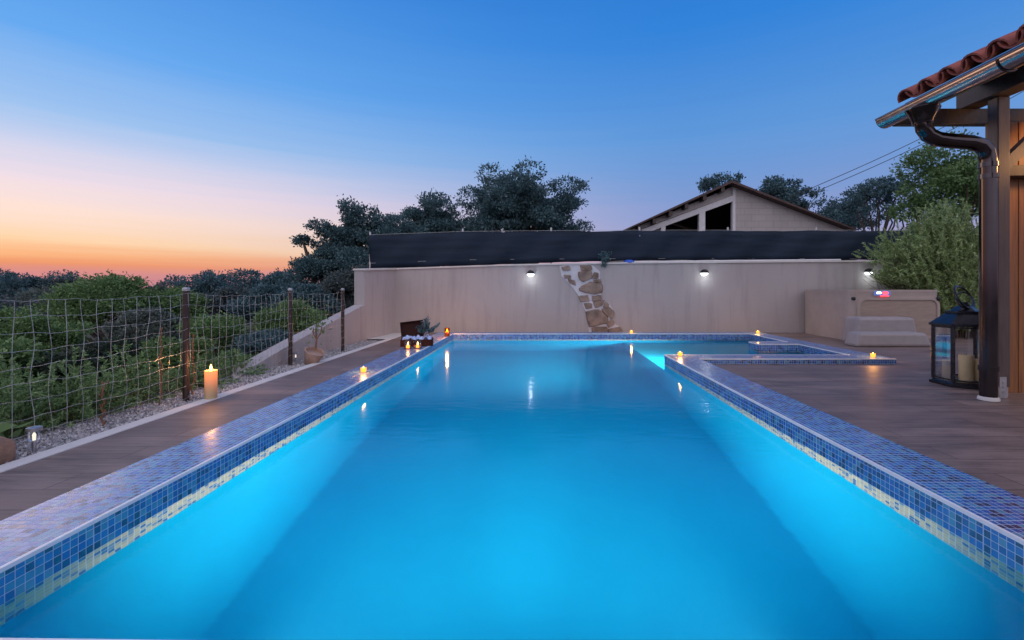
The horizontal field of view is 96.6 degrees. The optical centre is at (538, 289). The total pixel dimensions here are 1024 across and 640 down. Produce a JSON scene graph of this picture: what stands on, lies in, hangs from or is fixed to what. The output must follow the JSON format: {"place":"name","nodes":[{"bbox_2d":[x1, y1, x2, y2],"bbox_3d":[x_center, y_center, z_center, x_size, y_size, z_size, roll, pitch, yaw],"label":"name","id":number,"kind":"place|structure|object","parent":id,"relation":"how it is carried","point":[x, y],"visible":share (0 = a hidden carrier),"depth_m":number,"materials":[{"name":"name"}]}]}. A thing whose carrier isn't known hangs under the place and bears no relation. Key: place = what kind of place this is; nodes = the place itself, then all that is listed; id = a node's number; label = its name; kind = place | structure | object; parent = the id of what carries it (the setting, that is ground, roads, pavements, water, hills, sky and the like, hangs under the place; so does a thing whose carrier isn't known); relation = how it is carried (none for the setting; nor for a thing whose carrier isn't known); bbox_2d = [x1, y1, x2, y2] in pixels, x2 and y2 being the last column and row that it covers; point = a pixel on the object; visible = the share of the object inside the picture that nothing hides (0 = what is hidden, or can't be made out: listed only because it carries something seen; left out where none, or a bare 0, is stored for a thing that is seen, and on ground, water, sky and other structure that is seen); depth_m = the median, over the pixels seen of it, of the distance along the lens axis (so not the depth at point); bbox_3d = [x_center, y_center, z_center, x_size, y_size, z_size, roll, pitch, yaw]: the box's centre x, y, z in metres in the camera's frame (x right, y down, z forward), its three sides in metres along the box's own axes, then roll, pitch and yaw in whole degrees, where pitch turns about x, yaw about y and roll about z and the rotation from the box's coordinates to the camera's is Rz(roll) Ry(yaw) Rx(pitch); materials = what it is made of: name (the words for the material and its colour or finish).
{"place":"outdoors","nodes":[
{"label":"outdoors","id":0,"kind":"place"},
{"bbox_2d":[80,312,255,357],"bbox_3d":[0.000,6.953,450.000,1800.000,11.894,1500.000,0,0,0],"label":"ground","id":1,"kind":"structure","parent":0,"point":[103,330],"depth_m":39.19,"materials":[{"name":"soil"}]},
{"bbox_2d":[0,289,39,325],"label":"woodland tree","id":2,"kind":"object","parent":1,"relation":"on","point":[4,302],"visible":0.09,"depth_m":22.93,"materials":[{"name":"green plant"}]},
{"bbox_2d":[0,335,50,405],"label":"shrub","id":3,"kind":"object","parent":1,"relation":"on","point":[24,354],"visible":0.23,"depth_m":4.38,"materials":[{"name":"green plant"}]},
{"bbox_2d":[0,348,69,421],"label":"feathery plant","id":4,"kind":"object","parent":1,"relation":"on","point":[11,361],"visible":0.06,"depth_m":3.40,"materials":[{"name":"green plant"}]},
{"bbox_2d":[0,268,82,301],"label":"skyline tree","id":5,"kind":"object","parent":1,"relation":"on","point":[9,281],"visible":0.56,"depth_m":39.80,"materials":[{"name":"green plant"}]},
{"bbox_2d":[0,304,100,358],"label":"woodland tree","id":6,"kind":"object","parent":1,"relation":"on","point":[70,337],"visible":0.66,"depth_m":7.97,"materials":[{"name":"green plant"}]},
{"bbox_2d":[12,278,104,350],"bbox_3d":[-20.515,1.524,19.774,3.291,4.053,3.101,0,0,38],"label":"woodland tree","id":7,"kind":"object","parent":1,"relation":"on","point":[32,291],"visible":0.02,"depth_m":18.91,"materials":[{"name":"green plant"}]},
{"bbox_2d":[38,274,90,297],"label":"skyline tree","id":8,"kind":"object","parent":1,"relation":"on","point":[59,281],"visible":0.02,"depth_m":40.80,"materials":[{"name":"green plant"}]},
{"bbox_2d":[20,345,117,400],"bbox_3d":[-5.015,1.201,4.731,1.093,1.225,0.902,0,0,0],"label":"shrub","id":9,"kind":"object","parent":1,"relation":"on","point":[60,356],"visible":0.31,"depth_m":4.55,"materials":[{"name":"green plant"}]},
{"bbox_2d":[17,268,197,341],"bbox_3d":[-11.742,1.188,12.554,3.165,3.498,3.016,0,0,0],"label":"woodland tree","id":10,"kind":"object","parent":1,"relation":"on","point":[114,289],"visible":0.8,"depth_m":11.89,"materials":[{"name":"green plant"}]},
{"bbox_2d":[80,331,149,380],"bbox_3d":[-5.086,1.205,5.585,1.195,1.382,1.103,0,0,0],"label":"shrub","id":11,"kind":"object","parent":1,"relation":"on","point":[107,344],"visible":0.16,"depth_m":5.42,"materials":[{"name":"green plant"}]},
{"bbox_2d":[22,360,245,430],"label":"undergrowth","id":12,"kind":"object","parent":1,"relation":"on","point":[120,390],"depth_m":4.24,"materials":[{"name":"green plant"}]},
{"bbox_2d":[101,305,181,345],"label":"woodland tree","id":13,"kind":"object","parent":1,"relation":"on","point":[154,315],"visible":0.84,"depth_m":9.30,"materials":[{"name":"green plant"}]},
{"bbox_2d":[104,279,183,315],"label":"skyline tree","id":14,"kind":"object","parent":1,"relation":"on","point":[161,284],"visible":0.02,"depth_m":40.64,"materials":[{"name":"green plant"}]},
{"bbox_2d":[121,283,211,336],"bbox_3d":[-11.120,1.302,13.900,2.431,3.027,2.004,0,0,-41],"label":"woodland tree","id":15,"kind":"object","parent":1,"relation":"on","point":[200,301],"visible":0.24,"depth_m":13.81,"materials":[{"name":"green plant"}]},
{"bbox_2d":[123,333,217,380],"bbox_3d":[-4.323,1.092,5.403,0.893,1.162,1.096,0,0,-37],"label":"shrub","id":16,"kind":"object","parent":1,"relation":"on","point":[172,348],"visible":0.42,"depth_m":5.30,"materials":[{"name":"green plant"}]},
{"bbox_2d":[164,268,247,295],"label":"skyline tree","id":17,"kind":"object","parent":1,"relation":"on","point":[207,282],"visible":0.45,"depth_m":36.53,"materials":[{"name":"green plant"}]},
{"bbox_2d":[167,310,253,363],"bbox_3d":[-4.971,1.135,7.234,1.165,1.606,1.420,0,0,0],"label":"shrub","id":18,"kind":"object","parent":1,"relation":"on","point":[205,322],"visible":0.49,"depth_m":6.98,"materials":[{"name":"green plant"}]},
{"bbox_2d":[196,284,252,324],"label":"woodland tree","id":19,"kind":"object","parent":1,"relation":"on","point":[216,305],"visible":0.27,"depth_m":21.61,"materials":[{"name":"green plant"}]},
{"bbox_2d":[215,348,258,365],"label":"shrub","id":20,"kind":"object","parent":1,"relation":"on","point":[233,355],"visible":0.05,"depth_m":5.92,"materials":[{"name":"green plant"}]},
{"bbox_2d":[216,268,264,331],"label":"skyline tree","id":21,"kind":"object","parent":1,"relation":"on","point":[251,280],"visible":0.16,"depth_m":35.47,"materials":[{"name":"green plant"}]},
{"bbox_2d":[223,281,284,321],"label":"woodland tree","id":22,"kind":"object","parent":1,"relation":"on","point":[262,290],"visible":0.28,"depth_m":17.51,"materials":[{"name":"green plant"}]},
{"bbox_2d":[228,327,295,358],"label":"shrub","id":23,"kind":"object","parent":1,"relation":"on","point":[250,338],"visible":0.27,"depth_m":6.88,"materials":[{"name":"green plant"}]},
{"bbox_2d":[253,267,295,290],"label":"skyline tree","id":24,"kind":"object","parent":1,"relation":"on","point":[274,277],"visible":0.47,"depth_m":29.17,"materials":[{"name":"green plant"}]},
{"bbox_2d":[249,297,327,333],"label":"woodland tree","id":25,"kind":"object","parent":1,"relation":"on","point":[268,315],"visible":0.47,"depth_m":10.72,"materials":[{"name":"green plant"}]},
{"bbox_2d":[231,305,363,377],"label":"retaining wall","id":26,"kind":"structure","parent":1,"relation":"on","point":[354,323],"depth_m":7.09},
{"bbox_2d":[264,281,340,319],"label":"oak tree","id":27,"kind":"object","parent":1,"relation":"on","point":[312,289],"visible":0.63,"depth_m":12.62,"materials":[{"name":"green plant"}]},
{"bbox_2d":[281,217,355,319],"bbox_3d":[-7.595,-0.044,15.957,2.390,4.918,2.375,0,0,0],"label":"oak tree","id":28,"kind":"object","parent":1,"relation":"on","point":[314,266],"visible":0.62,"depth_m":15.62,"materials":[{"name":"green plant"}]},
{"bbox_2d":[318,264,368,315],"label":"oak tree","id":29,"kind":"object","parent":1,"relation":"on","point":[335,282],"visible":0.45,"depth_m":13.54,"materials":[{"name":"green plant"}]},
{"bbox_2d":[313,193,429,271],"bbox_3d":[-6.115,-0.556,17.016,3.998,5.585,3.956,0,0,43],"label":"oak tree","id":30,"kind":"object","parent":1,"relation":"on","point":[357,254],"visible":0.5,"depth_m":16.12,"materials":[{"name":"green plant"}]},
{"bbox_2d":[399,187,466,266],"bbox_3d":[-4.333,-1.274,18.956,3.313,5.717,3.209,0,0,40],"label":"young tree","id":31,"kind":"object","parent":1,"relation":"on","point":[433,216],"visible":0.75,"depth_m":18.27,"materials":[{"name":"green plant"}]},
{"bbox_2d":[452,155,594,263],"bbox_3d":[-0.922,-2.022,19.995,6.655,6.858,6.215,0,0,0],"label":"oak tree","id":32,"kind":"object","parent":1,"relation":"on","point":[506,203],"visible":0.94,"depth_m":18.53,"materials":[{"name":"green plant"}]},
{"bbox_2d":[353,260,894,340],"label":"boundary wall","id":33,"kind":"structure","parent":1,"relation":"on","point":[748,296],"depth_m":10.20,"materials":[{"name":"paint"}]},
{"bbox_2d":[527,270,534,276],"bbox_3d":[-0.172,-0.358,10.152,0.176,0.148,0.094,0,0,0],"label":"wall lamp","id":34,"kind":"object","parent":33,"relation":"attached to","point":[530,273],"visible":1,"depth_m":10.12,"materials":[{"name":"black metal"}]},
{"bbox_2d":[598,251,611,266],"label":"hanging plant","id":35,"kind":"object","parent":33,"relation":"hanging from","point":[603,259],"visible":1,"depth_m":10.14,"materials":[{"name":"green plant"}]},
{"bbox_2d":[369,227,976,267],"bbox_3d":[3.330,-0.826,10.553,14.529,1.253,0.118,0,0,0],"label":"screen fence","id":36,"kind":"object","parent":33,"relation":"attached to","point":[456,248],"visible":0.75,"depth_m":10.54,"materials":[{"name":"fabric"}]},
{"bbox_2d":[700,269,708,275],"bbox_3d":[3.710,-0.377,10.152,0.176,0.148,0.094,0,0,0],"label":"wall lamp","id":37,"kind":"object","parent":33,"relation":"attached to","point":[704,272],"visible":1,"depth_m":10.12,"materials":[{"name":"black metal"}]},
{"bbox_2d":[634,259,840,261],"bbox_3d":[4.431,-0.641,10.320,4.838,0.092,0.056,0,0,0],"label":"pipe","id":38,"kind":"object","parent":33,"relation":"on","point":[748,260],"visible":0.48,"depth_m":10.30,"materials":[{"name":"white paint"}]},
{"bbox_2d":[864,268,872,274],"bbox_3d":[7.382,-0.397,10.152,0.176,0.148,0.094,0,0,0],"label":"wall lamp","id":39,"kind":"object","parent":33,"relation":"attached to","point":[867,270],"visible":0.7,"depth_m":10.13,"materials":[{"name":"black metal"}]},
{"bbox_2d":[696,170,745,192],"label":"thin tree","id":40,"kind":"object","parent":1,"relation":"on","point":[705,183],"visible":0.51,"depth_m":25.90,"materials":[{"name":"green plant"}]},
{"bbox_2d":[756,174,826,209],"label":"thin tree","id":41,"kind":"object","parent":1,"relation":"on","point":[777,187],"visible":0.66,"depth_m":25.22,"materials":[{"name":"green plant"}]},
{"bbox_2d":[813,194,882,230],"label":"thin tree","id":42,"kind":"object","parent":1,"relation":"on","point":[829,212],"visible":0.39,"depth_m":21.33,"materials":[{"name":"green plant"}]},
{"bbox_2d":[831,173,912,230],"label":"thin tree","id":43,"kind":"object","parent":1,"relation":"on","point":[881,188],"visible":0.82,"depth_m":18.03,"materials":[{"name":"green plant"}]},
{"bbox_2d":[883,127,979,230],"bbox_3d":[12.819,-1.693,14.119,3.431,6.087,3.432,0,0,-13],"label":"leafy tree","id":44,"kind":"object","parent":1,"relation":"on","point":[951,178],"visible":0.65,"depth_m":13.72,"materials":[{"name":"green plant"}]},
{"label":"gravel bed","id":45,"kind":"structure","parent":1,"relation":"on","visible":0},
{"bbox_2d":[0,436,15,464],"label":"plant pot","id":46,"kind":"object","parent":45,"relation":"on","point":[8,449],"visible":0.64,"depth_m":2.57,"materials":[{"name":"ceramic"}]},
{"bbox_2d":[0,418,32,437],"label":"potted plant","id":47,"kind":"object","parent":46,"relation":"in","point":[7,425],"visible":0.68,"depth_m":2.87,"materials":[{"name":"green plant"}]},
{"bbox_2d":[25,425,42,451],"bbox_3d":[-3.032,0.932,2.736,0.071,0.215,0.072,0,0,0],"label":"solar garden lamp","id":48,"kind":"object","parent":45,"relation":"on","point":[34,439],"visible":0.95,"depth_m":2.73,"materials":[{"name":"metal"}]},
{"bbox_2d":[0,357,84,437],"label":"feathery plant","id":49,"kind":"object","parent":45,"relation":"on","point":[18,408],"visible":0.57,"depth_m":3.09,"materials":[{"name":"green plant"}]},
{"bbox_2d":[3,346,142,425],"bbox_3d":[-3.517,0.757,3.432,0.860,0.691,0.788,0,0,35],"label":"feathery plant","id":50,"kind":"object","parent":45,"relation":"on","point":[77,397],"visible":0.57,"depth_m":3.39,"materials":[{"name":"green plant"}]},
{"bbox_2d":[99,381,108,425],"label":"dry stem","id":51,"kind":"object","parent":45,"relation":"on","point":[101,409],"visible":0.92,"depth_m":3.27,"materials":[{"name":"brown plant"}]},
{"bbox_2d":[80,340,181,407],"bbox_3d":[-3.626,0.789,3.983,0.810,0.701,0.780,0,0,-29],"label":"feathery plant","id":52,"kind":"object","parent":45,"relation":"on","point":[143,379],"visible":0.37,"depth_m":3.96,"materials":[{"name":"green plant"}]},
{"bbox_2d":[3,352,260,440],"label":"weeds","id":53,"kind":"object","parent":45,"relation":"on","point":[144,398],"visible":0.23,"depth_m":3.63,"materials":[{"name":"green plant"}]},
{"bbox_2d":[157,327,163,404],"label":"dry stem","id":54,"kind":"object","parent":45,"relation":"on","point":[161,373],"visible":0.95,"depth_m":3.85,"materials":[{"name":"brown plant"}]},
{"bbox_2d":[0,287,344,451],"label":"wire fence","id":55,"kind":"object","parent":45,"relation":"on","point":[186,351],"visible":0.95,"depth_m":4.01,"materials":[{"name":"grey metal"}]},
{"bbox_2d":[190,334,196,394],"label":"dry stem","id":56,"kind":"object","parent":45,"relation":"on","point":[193,371],"visible":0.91,"depth_m":4.24,"materials":[{"name":"brown plant"}]},
{"bbox_2d":[146,354,241,391],"bbox_3d":[-3.493,0.870,4.609,0.863,0.455,0.863,0,0,0],"label":"feathery plant","id":57,"kind":"object","parent":45,"relation":"on","point":[199,367],"visible":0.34,"depth_m":4.54,"materials":[{"name":"green plant"}]},
{"bbox_2d":[203,348,269,379],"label":"feathery plant","id":58,"kind":"object","parent":45,"relation":"on","point":[240,361],"visible":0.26,"depth_m":5.24,"materials":[{"name":"green plant"}]},
{"bbox_2d":[297,299,331,364],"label":"potted plant","id":59,"kind":"object","parent":45,"relation":"on","point":[312,354],"visible":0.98,"depth_m":6.01,"materials":[{"name":"plant"}]},
{"bbox_2d":[1,340,380,464],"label":"gravel","id":60,"kind":"structure","parent":0,"point":[80,430],"depth_m":3.54,"materials":[{"name":"grey gravel"}]},
{"bbox_2d":[370,333,400,338],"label":"paving","id":61,"kind":"structure","parent":0,"point":[392,336],"depth_m":9.41,"materials":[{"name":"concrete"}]},
{"bbox_2d":[0,333,1023,520],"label":"patio deck","id":62,"kind":"structure","parent":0,"point":[904,401],"depth_m":3.50,"materials":[{"name":"brown wood"}]},
{"bbox_2d":[0,339,390,472],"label":"kerb","id":63,"kind":"structure","parent":62,"relation":"on","point":[43,454],"depth_m":3.29,"materials":[{"name":"concrete"}]},
{"bbox_2d":[204,365,217,398],"bbox_3d":[-2.900,0.813,4.030,0.096,0.301,0.096,0,0,0],"label":"pillar candle","id":64,"kind":"object","parent":63,"relation":"on","point":[211,383],"visible":1,"depth_m":3.99,"materials":[{"name":"orange wax"}]},
{"bbox_2d":[0,332,1023,639],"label":"swimming pool","id":65,"kind":"structure","parent":62,"relation":"in","point":[44,540],"depth_m":2.38,"materials":[{"name":"blue tile"}]},
{"bbox_2d":[404,337,411,348],"bbox_3d":[-1.979,0.814,6.899,0.106,0.170,0.106,0,0,-11],"label":"candle lantern","id":66,"kind":"object","parent":65,"relation":"on","point":[407,345],"visible":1,"depth_m":6.87,"materials":[{"name":"glass"}]},
{"bbox_2d":[400,320,432,346],"bbox_3d":[-1.972,0.701,7.340,0.535,0.396,0.459,0,0,-13],"label":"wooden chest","id":67,"kind":"object","parent":65,"relation":"on","point":[408,328],"visible":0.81,"depth_m":7.47,"materials":[{"name":"brown wood"}]},
{"bbox_2d":[402,333,431,339],"bbox_3d":[-1.949,0.794,7.320,0.457,0.141,0.296,0,0,-13],"label":"cloth","id":68,"kind":"object","parent":67,"relation":"in","point":[417,336],"visible":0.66,"depth_m":7.26,"materials":[{"name":"white fabric"}]},
{"bbox_2d":[416,316,439,337],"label":"plant","id":69,"kind":"object","parent":68,"relation":"on","point":[425,327],"visible":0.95,"depth_m":7.36,"materials":[{"name":"green plant"}]},
{"bbox_2d":[413,337,421,348],"bbox_3d":[-1.844,0.814,6.949,0.106,0.170,0.106,0,0,6],"label":"candle lantern","id":70,"kind":"object","parent":65,"relation":"on","point":[417,346],"visible":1,"depth_m":6.93,"materials":[{"name":"glass"}]},
{"bbox_2d":[444,328,449,336],"bbox_3d":[-1.743,0.817,8.686,0.099,0.165,0.099,0,0,0],"label":"candle jar","id":71,"kind":"object","parent":65,"relation":"on","point":[447,333],"visible":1,"depth_m":8.66,"materials":[{"name":"orange glass"}]},
{"bbox_2d":[0,340,1023,639],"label":"pool water","id":72,"kind":"structure","parent":65,"relation":"in","point":[546,490],"depth_m":1.88,"materials":[{"name":"blue liquid"}]},
{"bbox_2d":[805,290,940,340],"bbox_3d":[6.715,0.489,9.307,1.711,0.961,1.645,0,0,0],"label":"hot tub","id":73,"kind":"object","parent":62,"relation":"on","point":[827,312],"visible":0.79,"depth_m":8.55,"materials":[{"name":"beige plastic"}]},
{"bbox_2d":[842,316,930,346],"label":"tub steps","id":74,"kind":"structure","parent":62,"relation":"on","point":[877,331],"depth_m":7.87,"materials":[{"name":"grey plastic"}]},
{"bbox_2d":[853,198,978,338],"bbox_3d":[8.545,-0.473,9.539,3.793,2.938,1.568,0,0,0],"label":"pale shrub","id":75,"kind":"object","parent":62,"relation":"on","point":[943,261],"visible":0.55,"depth_m":9.27,"materials":[{"name":"green plant"}]},
{"bbox_2d":[875,24,1023,401],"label":"pavilion","id":76,"kind":"structure","parent":62,"relation":"on","point":[993,85],"depth_m":4.00,"materials":[{"name":"wood"}]},
{"bbox_2d":[929,285,978,389],"bbox_3d":[4.325,0.464,4.620,0.558,1.008,0.485,0,0,-27],"label":"floor lantern","id":77,"kind":"object","parent":62,"relation":"on","point":[947,323],"visible":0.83,"depth_m":4.59,"materials":[{"name":"black metal"}]},
{"bbox_2d":[958,353,974,380],"bbox_3d":[4.315,0.782,4.590,0.119,0.272,0.119,0,0,0],"label":"pillar candle","id":78,"kind":"object","parent":77,"relation":"on","point":[966,366],"visible":0.92,"depth_m":4.55,"materials":[{"name":"beige wax"}]},
{"bbox_2d":[975,359,978,380],"bbox_3d":[4.435,0.805,4.570,0.099,0.227,0.099,0,0,0],"label":"pillar candle","id":79,"kind":"object","parent":77,"relation":"on","point":[976,371],"visible":0.28,"depth_m":4.56,"materials":[{"name":"beige wax"}]},
{"bbox_2d":[0,0,1023,287],"label":"sky","id":80,"kind":"structure","parent":0,"point":[154,139],"materials":[{"name":"blue"}]},
{"bbox_2d":[601,180,856,262],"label":"gabled house","id":81,"kind":"structure","parent":0,"point":[732,205],"depth_m":16.00,"materials":[{"name":"beige paint"}]},
{"bbox_2d":[791,127,942,196],"bbox_3d":[14.394,-6.155,15.749,10.650,5.650,0.023,0,0,8],"label":"power cable","id":82,"kind":"object","parent":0,"point":[858,167],"visible":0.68,"depth_m":16.17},
{"bbox_2d":[791,91,1022,201],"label":"power cable","id":83,"kind":"object","parent":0,"point":[880,163],"visible":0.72,"depth_m":16.11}
]}

